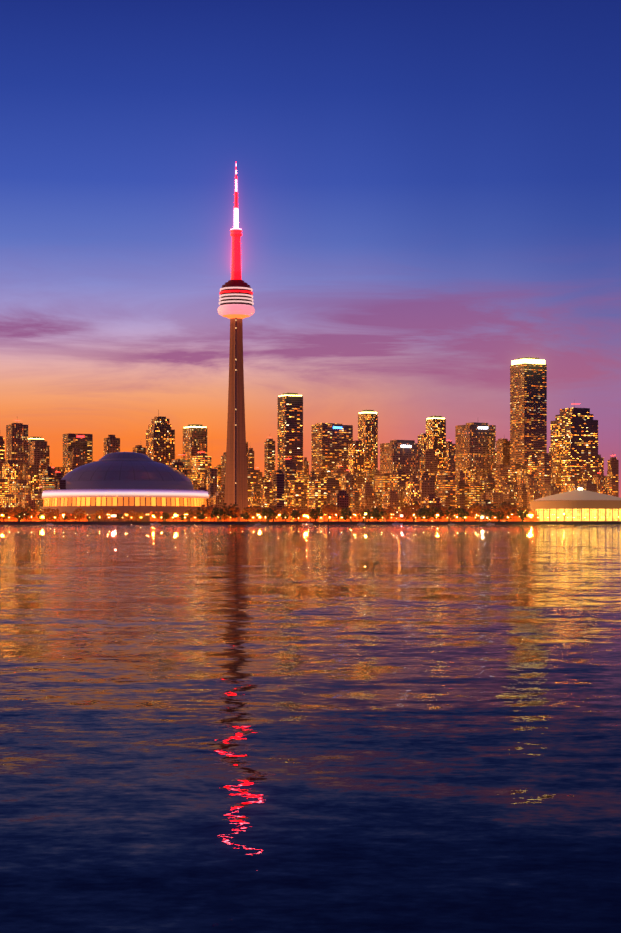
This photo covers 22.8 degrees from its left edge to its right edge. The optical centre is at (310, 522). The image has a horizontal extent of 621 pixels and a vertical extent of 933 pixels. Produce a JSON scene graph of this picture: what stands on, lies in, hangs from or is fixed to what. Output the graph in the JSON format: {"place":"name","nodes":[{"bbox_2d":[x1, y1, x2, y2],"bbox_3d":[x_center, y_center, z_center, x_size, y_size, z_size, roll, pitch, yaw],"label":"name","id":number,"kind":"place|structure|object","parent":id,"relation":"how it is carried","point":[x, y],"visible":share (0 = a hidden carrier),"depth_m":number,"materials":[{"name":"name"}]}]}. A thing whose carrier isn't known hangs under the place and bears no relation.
{"place":"outdoors","nodes":[
{"label":"outdoors","id":0,"kind":"place"},
{"bbox_2d":[0,357,618,521],"bbox_3d":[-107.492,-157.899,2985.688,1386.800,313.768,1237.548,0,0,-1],"label":"city buildings","id":1,"kind":"structure","parent":0,"point":[476,462],"depth_m":2737.28,"materials":[{"name":"brown"}]},
{"bbox_2d":[0,525,620,932],"bbox_3d":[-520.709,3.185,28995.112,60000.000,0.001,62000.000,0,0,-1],"label":"water surface","id":2,"kind":"object","parent":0,"point":[310,727],"depth_m":23.78,"materials":[{"name":"blue liquid"}]},
{"bbox_2d":[47,519,494,524],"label":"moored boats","id":3,"kind":"object","parent":2,"relation":"on","point":[310,523],"visible":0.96,"depth_m":2261.45,"materials":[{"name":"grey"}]},
{"bbox_2d":[0,522,620,524],"bbox_3d":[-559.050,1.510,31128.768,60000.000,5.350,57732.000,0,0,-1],"label":"ground","id":4,"kind":"structure","parent":0,"point":[314,523],"depth_m":2267.90,"materials":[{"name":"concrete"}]},
{"bbox_2d":[41,452,208,521],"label":"domed stadium","id":5,"kind":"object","parent":4,"relation":"on","point":[122,482],"depth_m":2354.65,"materials":[{"name":"metal"}]},
{"bbox_2d":[217,165,254,521],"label":"observation tower","id":6,"kind":"structure","parent":4,"relation":"on","point":[236,307],"depth_m":2353.05,"materials":[{"name":"concrete"}]},
{"bbox_2d":[0,501,529,521],"bbox_3d":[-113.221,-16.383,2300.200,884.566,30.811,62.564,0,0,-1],"label":"shore trees","id":7,"kind":"object","parent":4,"relation":"on","point":[504,511],"visible":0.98,"depth_m":2294.23,"materials":[{"name":"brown plant"}]},
{"bbox_2d":[0,509,537,521],"bbox_3d":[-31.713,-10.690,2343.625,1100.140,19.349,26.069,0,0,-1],"label":"street frontage","id":8,"kind":"object","parent":4,"relation":"on","point":[533,518],"visible":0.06,"depth_m":2332.80,"materials":[{"name":"brown"}]},
{"bbox_2d":[3,514,607,521],"bbox_3d":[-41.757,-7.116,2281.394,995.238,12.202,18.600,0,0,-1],"label":"street lamp poles","id":9,"kind":"object","parent":4,"relation":"on","point":[278,514],"visible":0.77,"depth_m":2276.41,"materials":[{"name":"black"}]},
{"bbox_2d":[530,487,620,521],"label":"lakeside pavilion","id":10,"kind":"structure","parent":4,"relation":"on","point":[580,504],"depth_m":2295.80,"materials":[{"name":"beige"}]},
{"bbox_2d":[0,0,620,497],"label":"sky","id":11,"kind":"structure","parent":0,"point":[429,191],"materials":[{"name":"blue"}]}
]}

